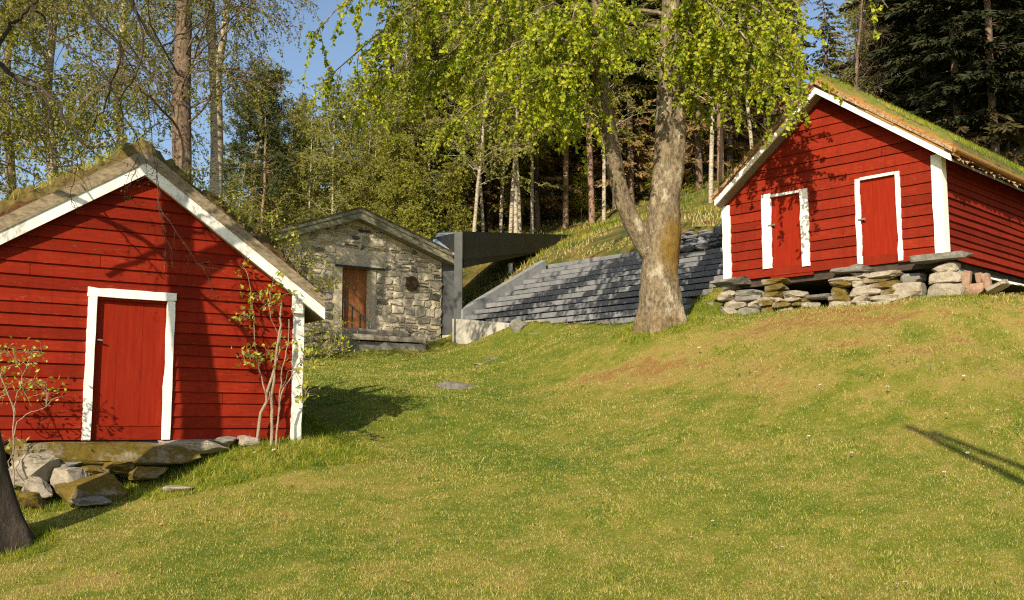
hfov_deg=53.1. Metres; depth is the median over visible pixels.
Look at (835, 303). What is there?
foundation stone
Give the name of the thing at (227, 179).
birch tree
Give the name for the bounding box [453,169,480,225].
bush
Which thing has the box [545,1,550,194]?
pine tree
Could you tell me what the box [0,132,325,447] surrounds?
red shed
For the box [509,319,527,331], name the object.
flat stone
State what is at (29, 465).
foundation stone
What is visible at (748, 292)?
foundation stone
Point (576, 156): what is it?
birch tree
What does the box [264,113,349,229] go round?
birch tree
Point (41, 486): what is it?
foundation stone
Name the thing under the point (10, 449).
foundation stone
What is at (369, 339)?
stone steps
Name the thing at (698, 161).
spruce tree
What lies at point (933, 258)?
foundation stone
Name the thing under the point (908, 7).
spruce tree
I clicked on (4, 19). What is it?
birch tree
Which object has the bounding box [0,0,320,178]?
birch tree
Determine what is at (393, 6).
spruce tree
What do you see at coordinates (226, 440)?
foundation stone
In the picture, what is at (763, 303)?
foundation stone
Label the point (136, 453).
foundation stone
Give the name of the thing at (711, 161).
birch tree
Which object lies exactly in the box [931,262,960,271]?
foundation stone
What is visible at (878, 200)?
door
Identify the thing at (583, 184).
bush
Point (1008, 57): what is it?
spruce tree
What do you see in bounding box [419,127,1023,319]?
bank grass
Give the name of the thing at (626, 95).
birch tree
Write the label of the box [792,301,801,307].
foundation stone
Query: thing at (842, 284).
foundation stone
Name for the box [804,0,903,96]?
bare tree
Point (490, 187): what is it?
spruce tree
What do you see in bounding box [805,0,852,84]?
spruce tree
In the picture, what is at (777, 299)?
foundation stone
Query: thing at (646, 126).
spruce tree
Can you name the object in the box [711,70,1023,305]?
red shed
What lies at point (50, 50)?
birch tree
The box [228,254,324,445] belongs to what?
rowan sapling
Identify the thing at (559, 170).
spruce tree
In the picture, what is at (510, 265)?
bollard
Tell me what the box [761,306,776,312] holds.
foundation stone
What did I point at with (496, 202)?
young tree
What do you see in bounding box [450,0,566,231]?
birch tree
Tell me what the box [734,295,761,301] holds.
foundation stone
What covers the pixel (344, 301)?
handrail
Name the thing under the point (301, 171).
birch tree
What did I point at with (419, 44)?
birch tree
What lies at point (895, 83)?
spruce tree
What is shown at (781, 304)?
foundation stone
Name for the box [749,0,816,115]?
spruce tree
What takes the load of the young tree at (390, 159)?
on the ground at (812, 365)
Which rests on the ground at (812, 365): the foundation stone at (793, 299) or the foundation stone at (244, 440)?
the foundation stone at (244, 440)
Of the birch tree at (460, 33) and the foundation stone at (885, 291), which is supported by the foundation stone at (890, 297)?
the foundation stone at (885, 291)
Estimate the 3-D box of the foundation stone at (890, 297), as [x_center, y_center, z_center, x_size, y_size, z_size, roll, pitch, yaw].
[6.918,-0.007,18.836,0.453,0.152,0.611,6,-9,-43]
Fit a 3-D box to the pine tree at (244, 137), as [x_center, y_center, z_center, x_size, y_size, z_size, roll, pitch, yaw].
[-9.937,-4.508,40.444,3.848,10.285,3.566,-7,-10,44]
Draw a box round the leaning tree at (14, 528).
[0,0,221,554]
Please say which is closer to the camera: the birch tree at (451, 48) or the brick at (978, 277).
the brick at (978, 277)
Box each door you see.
[86,300,166,440]
[341,267,366,328]
[768,193,813,278]
[858,175,897,265]
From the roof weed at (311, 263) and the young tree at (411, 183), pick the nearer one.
the roof weed at (311, 263)
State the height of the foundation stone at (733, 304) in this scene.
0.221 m
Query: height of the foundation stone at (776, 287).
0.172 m
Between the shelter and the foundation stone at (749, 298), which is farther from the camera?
the shelter
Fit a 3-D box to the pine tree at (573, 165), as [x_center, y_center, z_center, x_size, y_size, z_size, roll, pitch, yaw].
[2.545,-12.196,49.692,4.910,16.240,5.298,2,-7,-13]
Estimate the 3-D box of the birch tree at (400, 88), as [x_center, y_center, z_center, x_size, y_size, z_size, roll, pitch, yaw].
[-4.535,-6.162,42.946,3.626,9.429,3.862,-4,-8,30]
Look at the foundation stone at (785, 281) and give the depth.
20.42 m
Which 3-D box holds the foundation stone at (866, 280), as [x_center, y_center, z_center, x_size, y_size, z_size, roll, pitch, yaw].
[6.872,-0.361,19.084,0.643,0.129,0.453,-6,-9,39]
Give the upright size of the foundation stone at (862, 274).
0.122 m
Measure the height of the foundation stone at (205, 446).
0.194 m
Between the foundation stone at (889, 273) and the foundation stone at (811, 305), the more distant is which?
the foundation stone at (811, 305)
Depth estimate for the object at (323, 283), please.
13.66 m
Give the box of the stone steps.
[313,326,425,351]
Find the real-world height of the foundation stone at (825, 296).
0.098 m
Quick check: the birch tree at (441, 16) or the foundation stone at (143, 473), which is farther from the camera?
the birch tree at (441, 16)
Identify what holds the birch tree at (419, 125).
on the ground at (812, 365)
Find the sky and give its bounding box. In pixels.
[0,0,895,203]
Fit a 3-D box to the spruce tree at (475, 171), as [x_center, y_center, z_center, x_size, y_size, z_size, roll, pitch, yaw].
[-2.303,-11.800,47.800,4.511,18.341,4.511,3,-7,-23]
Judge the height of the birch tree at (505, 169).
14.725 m
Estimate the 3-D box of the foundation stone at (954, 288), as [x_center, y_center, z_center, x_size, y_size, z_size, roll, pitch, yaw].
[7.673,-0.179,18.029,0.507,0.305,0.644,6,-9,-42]
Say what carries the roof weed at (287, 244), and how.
on the red shed at (117, 323)
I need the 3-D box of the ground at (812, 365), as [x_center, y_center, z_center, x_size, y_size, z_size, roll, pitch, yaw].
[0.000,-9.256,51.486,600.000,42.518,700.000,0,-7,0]
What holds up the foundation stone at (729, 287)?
on the foundation stone at (732, 292)
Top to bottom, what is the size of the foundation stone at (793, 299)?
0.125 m
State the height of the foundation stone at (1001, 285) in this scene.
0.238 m
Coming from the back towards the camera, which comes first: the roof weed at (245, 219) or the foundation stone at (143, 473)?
the roof weed at (245, 219)
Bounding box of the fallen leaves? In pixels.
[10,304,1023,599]
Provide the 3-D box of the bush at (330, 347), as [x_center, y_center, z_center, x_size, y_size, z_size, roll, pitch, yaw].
[-4.431,0.883,25.149,1.854,1.572,1.472,0,-7,0]
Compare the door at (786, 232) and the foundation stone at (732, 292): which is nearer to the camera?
the door at (786, 232)
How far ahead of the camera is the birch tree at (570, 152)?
47.21 m
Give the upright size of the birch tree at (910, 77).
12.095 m
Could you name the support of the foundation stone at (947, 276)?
on the foundation stone at (954, 288)
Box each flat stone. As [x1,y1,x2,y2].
[162,485,194,491]
[435,382,474,388]
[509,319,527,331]
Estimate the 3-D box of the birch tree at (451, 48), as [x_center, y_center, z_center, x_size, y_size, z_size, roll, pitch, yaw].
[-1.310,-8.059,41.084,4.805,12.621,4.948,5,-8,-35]
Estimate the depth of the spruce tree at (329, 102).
47.22 m
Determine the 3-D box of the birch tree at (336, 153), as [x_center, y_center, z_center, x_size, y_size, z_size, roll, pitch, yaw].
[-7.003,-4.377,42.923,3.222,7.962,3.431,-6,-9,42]
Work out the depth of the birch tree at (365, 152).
37.79 m
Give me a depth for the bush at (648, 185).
42.45 m
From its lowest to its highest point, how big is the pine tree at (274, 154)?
9.438 m
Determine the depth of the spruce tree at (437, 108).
40.95 m
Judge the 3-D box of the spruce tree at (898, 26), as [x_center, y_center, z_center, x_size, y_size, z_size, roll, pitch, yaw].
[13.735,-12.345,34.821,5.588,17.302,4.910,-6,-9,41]
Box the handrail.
[343,299,371,328]
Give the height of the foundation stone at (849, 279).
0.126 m
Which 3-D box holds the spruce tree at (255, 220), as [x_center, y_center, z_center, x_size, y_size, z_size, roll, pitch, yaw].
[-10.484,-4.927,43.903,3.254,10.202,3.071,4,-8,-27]
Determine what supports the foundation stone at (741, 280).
on the foundation stone at (729, 287)
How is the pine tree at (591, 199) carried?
on the ground at (812, 365)
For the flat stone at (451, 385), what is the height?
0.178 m
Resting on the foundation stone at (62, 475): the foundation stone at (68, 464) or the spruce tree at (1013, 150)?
the foundation stone at (68, 464)
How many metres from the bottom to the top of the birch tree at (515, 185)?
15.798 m
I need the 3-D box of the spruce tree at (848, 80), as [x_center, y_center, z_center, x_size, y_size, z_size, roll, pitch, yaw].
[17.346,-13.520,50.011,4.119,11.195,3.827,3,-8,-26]
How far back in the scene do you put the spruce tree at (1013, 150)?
36.84 m
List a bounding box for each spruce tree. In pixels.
[242,116,296,231]
[276,86,323,220]
[297,87,344,218]
[357,0,408,124]
[363,17,406,153]
[378,9,471,235]
[387,15,423,121]
[399,1,497,232]
[440,12,497,211]
[458,6,529,230]
[490,0,580,228]
[525,147,578,177]
[549,55,626,198]
[573,0,654,206]
[577,0,658,204]
[597,0,694,181]
[623,1,735,165]
[641,0,748,187]
[686,0,777,171]
[693,2,801,159]
[716,0,819,159]
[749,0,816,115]
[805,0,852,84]
[832,0,995,135]
[834,3,916,99]
[837,3,887,94]
[863,0,1023,161]
[866,19,1016,122]
[907,0,1023,164]
[943,0,1023,152]
[987,138,1018,153]
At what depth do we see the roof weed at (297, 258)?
13.59 m
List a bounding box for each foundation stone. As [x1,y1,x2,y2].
[5,439,26,455]
[9,453,59,486]
[10,442,200,466]
[17,492,47,509]
[21,477,52,498]
[50,467,89,486]
[52,472,127,507]
[59,462,81,467]
[68,496,111,505]
[77,465,109,475]
[102,461,134,473]
[119,466,168,479]
[158,439,230,454]
[213,436,236,445]
[237,435,260,446]
[709,276,752,286]
[717,294,734,300]
[719,307,737,314]
[720,285,743,290]
[720,290,735,295]
[724,300,749,308]
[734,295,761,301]
[735,289,763,295]
[738,307,760,314]
[748,298,761,308]
[758,300,774,306]
[760,297,782,301]
[761,278,790,285]
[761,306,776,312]
[762,290,783,298]
[764,283,788,291]
[772,302,794,307]
[778,307,795,310]
[780,297,802,302]
[783,290,808,298]
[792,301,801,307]
[801,297,817,302]
[804,293,830,299]
[808,302,820,307]
[828,276,861,282]
[828,295,852,302]
[829,265,875,274]
[829,280,853,288]
[829,301,855,307]
[831,287,850,295]
[849,284,881,297]
[850,272,871,277]
[851,294,870,303]
[852,280,868,286]
[855,301,871,305]
[862,276,898,283]
[868,270,904,277]
[869,280,900,288]
[869,294,898,301]
[869,300,892,304]
[880,288,895,294]
[892,282,926,299]
[900,273,926,282]
[909,251,973,263]
[927,282,965,297]
[928,269,965,284]
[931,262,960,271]
[986,279,1009,293]
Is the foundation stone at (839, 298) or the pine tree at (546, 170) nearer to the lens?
the foundation stone at (839, 298)
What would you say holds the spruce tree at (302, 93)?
on the ground at (812, 365)
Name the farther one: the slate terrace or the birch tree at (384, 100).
the birch tree at (384, 100)
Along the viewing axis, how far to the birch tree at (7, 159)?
29.99 m
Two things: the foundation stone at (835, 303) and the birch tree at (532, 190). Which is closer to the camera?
the foundation stone at (835, 303)
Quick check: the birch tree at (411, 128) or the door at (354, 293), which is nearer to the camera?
the door at (354, 293)
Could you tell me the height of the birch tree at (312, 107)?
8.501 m
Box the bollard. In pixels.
[507,261,513,273]
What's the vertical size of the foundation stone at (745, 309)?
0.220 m
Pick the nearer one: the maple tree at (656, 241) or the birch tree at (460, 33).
the maple tree at (656, 241)
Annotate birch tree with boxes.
[0,0,142,199]
[0,0,151,198]
[0,0,172,198]
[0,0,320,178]
[11,0,268,225]
[119,0,313,198]
[206,151,248,210]
[223,157,265,226]
[235,130,288,223]
[243,136,298,231]
[247,91,318,230]
[264,96,339,228]
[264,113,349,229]
[269,115,327,227]
[277,72,369,223]
[288,97,338,214]
[301,112,360,209]
[312,75,373,199]
[318,106,385,213]
[329,131,391,214]
[334,72,401,210]
[334,107,403,216]
[336,78,382,212]
[354,98,431,237]
[367,35,470,225]
[375,40,428,209]
[378,0,493,232]
[402,0,512,232]
[414,0,531,231]
[420,0,558,231]
[426,0,493,227]
[429,0,598,232]
[448,0,544,232]
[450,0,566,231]
[450,0,597,232]
[479,0,602,233]
[529,128,577,215]
[550,63,592,211]
[554,126,594,172]
[555,0,655,221]
[578,124,623,190]
[618,67,644,146]
[621,0,807,202]
[700,0,809,148]
[815,0,927,100]
[844,5,929,89]
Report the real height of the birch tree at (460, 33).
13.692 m
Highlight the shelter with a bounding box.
[429,231,569,343]
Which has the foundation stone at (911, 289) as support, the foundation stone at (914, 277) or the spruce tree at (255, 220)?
the foundation stone at (914, 277)
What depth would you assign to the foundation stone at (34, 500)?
10.83 m
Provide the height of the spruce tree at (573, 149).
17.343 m
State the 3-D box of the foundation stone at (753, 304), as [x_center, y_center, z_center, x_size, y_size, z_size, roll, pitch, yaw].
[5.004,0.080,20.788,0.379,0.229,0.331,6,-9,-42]
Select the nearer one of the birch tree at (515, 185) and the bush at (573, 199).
the birch tree at (515, 185)
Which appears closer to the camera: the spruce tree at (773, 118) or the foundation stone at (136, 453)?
the foundation stone at (136, 453)
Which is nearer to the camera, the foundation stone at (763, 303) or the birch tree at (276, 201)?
the foundation stone at (763, 303)
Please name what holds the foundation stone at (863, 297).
on the foundation stone at (863, 302)
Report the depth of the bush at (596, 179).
47.70 m
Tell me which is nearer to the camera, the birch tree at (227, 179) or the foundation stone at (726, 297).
the foundation stone at (726, 297)
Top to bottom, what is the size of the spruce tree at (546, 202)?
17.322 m
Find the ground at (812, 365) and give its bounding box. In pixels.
[0,101,1023,599]
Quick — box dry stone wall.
[680,226,840,251]
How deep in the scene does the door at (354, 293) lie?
27.90 m
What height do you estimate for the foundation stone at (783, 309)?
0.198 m
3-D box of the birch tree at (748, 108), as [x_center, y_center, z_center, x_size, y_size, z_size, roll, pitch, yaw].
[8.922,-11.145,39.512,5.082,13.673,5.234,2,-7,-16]
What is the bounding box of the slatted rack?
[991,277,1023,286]
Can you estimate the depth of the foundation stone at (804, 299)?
19.88 m
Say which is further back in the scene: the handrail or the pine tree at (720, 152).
the pine tree at (720, 152)
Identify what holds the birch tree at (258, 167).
on the ground at (812, 365)
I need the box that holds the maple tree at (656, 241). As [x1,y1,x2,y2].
[302,0,887,333]
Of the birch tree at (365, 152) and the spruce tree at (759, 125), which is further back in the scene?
the spruce tree at (759, 125)
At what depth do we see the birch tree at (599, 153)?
48.15 m
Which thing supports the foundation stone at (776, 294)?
on the foundation stone at (777, 299)
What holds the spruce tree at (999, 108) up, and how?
on the ground at (812, 365)
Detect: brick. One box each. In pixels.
[961,271,971,288]
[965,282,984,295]
[975,272,982,282]
[981,273,991,290]
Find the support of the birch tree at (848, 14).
on the ground at (812, 365)
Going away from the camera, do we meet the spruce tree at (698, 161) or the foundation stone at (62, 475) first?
the foundation stone at (62, 475)
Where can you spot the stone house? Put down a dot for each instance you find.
(389, 273)
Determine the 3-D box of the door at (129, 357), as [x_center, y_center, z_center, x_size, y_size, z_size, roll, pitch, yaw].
[-4.591,0.833,12.274,0.860,1.681,0.112,5,-8,-34]
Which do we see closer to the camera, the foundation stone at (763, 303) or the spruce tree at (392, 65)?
the foundation stone at (763, 303)
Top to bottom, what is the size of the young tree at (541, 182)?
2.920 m
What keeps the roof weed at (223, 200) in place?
on the red shed at (117, 323)
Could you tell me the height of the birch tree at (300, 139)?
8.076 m
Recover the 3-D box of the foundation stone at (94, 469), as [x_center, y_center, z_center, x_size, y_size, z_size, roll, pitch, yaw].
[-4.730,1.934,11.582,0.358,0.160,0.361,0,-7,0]
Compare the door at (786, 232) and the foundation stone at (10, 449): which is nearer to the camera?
the foundation stone at (10, 449)
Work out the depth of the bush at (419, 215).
34.70 m
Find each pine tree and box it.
[209,73,309,232]
[223,59,310,226]
[541,0,647,228]
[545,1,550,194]
[553,0,599,223]
[570,139,575,198]
[700,0,787,186]
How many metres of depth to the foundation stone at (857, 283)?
19.12 m
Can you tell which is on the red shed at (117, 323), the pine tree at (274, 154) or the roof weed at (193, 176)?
the roof weed at (193, 176)
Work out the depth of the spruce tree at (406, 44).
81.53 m
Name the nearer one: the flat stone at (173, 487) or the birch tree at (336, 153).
the flat stone at (173, 487)
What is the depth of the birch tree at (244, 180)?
38.49 m
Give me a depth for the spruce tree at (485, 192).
42.91 m
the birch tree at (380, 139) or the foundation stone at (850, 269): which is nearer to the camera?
the foundation stone at (850, 269)
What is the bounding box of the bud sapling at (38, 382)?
[0,336,72,486]
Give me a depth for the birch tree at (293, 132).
41.98 m
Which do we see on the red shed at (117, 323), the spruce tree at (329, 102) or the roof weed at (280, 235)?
the roof weed at (280, 235)
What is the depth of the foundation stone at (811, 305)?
19.65 m
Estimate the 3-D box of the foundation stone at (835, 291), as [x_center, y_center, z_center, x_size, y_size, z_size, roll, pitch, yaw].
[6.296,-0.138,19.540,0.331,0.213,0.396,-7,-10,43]
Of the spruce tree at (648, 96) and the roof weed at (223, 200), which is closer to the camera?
the roof weed at (223, 200)
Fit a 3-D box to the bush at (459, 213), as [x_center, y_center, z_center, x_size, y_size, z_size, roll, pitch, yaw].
[-2.322,-3.191,38.691,2.346,4.461,1.941,3,-7,-21]
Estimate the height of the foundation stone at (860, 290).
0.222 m
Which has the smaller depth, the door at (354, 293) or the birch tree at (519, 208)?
the door at (354, 293)
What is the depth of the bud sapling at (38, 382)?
11.04 m
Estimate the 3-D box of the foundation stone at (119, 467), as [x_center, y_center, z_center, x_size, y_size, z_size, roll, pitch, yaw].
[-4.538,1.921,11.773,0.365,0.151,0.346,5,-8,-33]
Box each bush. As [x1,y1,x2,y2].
[304,303,368,359]
[395,195,446,272]
[427,158,480,237]
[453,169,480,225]
[462,195,486,229]
[488,156,535,216]
[568,169,598,219]
[568,179,586,217]
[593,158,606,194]
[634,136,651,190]
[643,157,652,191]
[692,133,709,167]
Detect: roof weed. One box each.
[180,158,221,187]
[215,192,250,213]
[228,201,261,230]
[247,209,284,241]
[259,216,298,245]
[271,227,299,260]
[287,239,324,273]
[298,255,339,283]
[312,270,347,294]
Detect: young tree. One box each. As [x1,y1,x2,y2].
[369,131,421,227]
[373,132,445,234]
[482,161,506,226]
[486,123,554,173]
[519,168,543,222]
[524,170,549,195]
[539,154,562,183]
[835,0,886,100]
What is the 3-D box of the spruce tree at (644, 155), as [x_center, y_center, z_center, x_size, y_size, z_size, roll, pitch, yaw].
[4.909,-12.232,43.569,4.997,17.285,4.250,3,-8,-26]
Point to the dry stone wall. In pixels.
(703, 239)
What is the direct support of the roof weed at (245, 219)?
on the red shed at (117, 323)
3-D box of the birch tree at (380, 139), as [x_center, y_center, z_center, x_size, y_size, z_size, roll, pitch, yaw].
[-5.287,-3.513,38.028,3.949,7.583,2.812,1,-7,-5]
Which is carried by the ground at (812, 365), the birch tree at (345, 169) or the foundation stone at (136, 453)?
the birch tree at (345, 169)
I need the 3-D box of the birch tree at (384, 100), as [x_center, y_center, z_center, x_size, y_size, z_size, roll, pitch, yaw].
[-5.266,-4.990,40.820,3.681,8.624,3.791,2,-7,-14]
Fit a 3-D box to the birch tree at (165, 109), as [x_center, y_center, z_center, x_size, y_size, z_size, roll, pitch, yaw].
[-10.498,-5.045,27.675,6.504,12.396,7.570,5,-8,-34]
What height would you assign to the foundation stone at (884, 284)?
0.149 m
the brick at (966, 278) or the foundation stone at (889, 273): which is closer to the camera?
the brick at (966, 278)
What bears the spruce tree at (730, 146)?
on the ground at (812, 365)
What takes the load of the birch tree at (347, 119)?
on the ground at (812, 365)
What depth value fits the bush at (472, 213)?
42.87 m
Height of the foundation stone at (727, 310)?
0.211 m
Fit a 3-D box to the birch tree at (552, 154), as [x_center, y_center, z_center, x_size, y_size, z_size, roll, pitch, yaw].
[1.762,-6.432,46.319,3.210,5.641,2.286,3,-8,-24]
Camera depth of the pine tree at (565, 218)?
42.83 m
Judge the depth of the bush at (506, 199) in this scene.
43.24 m
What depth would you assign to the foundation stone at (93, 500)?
10.90 m
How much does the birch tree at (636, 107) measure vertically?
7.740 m
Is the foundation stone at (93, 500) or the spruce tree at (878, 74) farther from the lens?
the spruce tree at (878, 74)
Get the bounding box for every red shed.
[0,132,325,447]
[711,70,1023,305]
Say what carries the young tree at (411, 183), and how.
on the ground at (812, 365)
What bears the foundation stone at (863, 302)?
on the ground at (812, 365)
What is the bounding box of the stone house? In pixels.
[263,207,453,346]
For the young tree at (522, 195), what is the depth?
44.70 m
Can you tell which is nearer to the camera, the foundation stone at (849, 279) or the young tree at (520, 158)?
the foundation stone at (849, 279)
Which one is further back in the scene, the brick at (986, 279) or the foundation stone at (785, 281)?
the foundation stone at (785, 281)
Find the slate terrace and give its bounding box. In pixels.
[452,247,806,343]
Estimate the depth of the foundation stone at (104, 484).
11.14 m
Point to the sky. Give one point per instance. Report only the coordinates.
(344, 48)
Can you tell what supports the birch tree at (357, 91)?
on the ground at (812, 365)
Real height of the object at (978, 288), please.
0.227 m
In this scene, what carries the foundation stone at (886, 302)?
on the ground at (812, 365)
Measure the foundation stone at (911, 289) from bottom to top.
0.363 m
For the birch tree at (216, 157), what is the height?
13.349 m
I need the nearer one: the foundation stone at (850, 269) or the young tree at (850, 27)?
the foundation stone at (850, 269)
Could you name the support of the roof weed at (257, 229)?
on the red shed at (117, 323)
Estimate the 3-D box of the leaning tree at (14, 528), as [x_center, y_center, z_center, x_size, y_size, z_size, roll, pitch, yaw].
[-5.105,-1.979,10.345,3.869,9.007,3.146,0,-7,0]
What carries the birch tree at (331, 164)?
on the ground at (812, 365)
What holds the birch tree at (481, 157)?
on the ground at (812, 365)
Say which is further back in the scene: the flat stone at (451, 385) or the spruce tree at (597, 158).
the spruce tree at (597, 158)

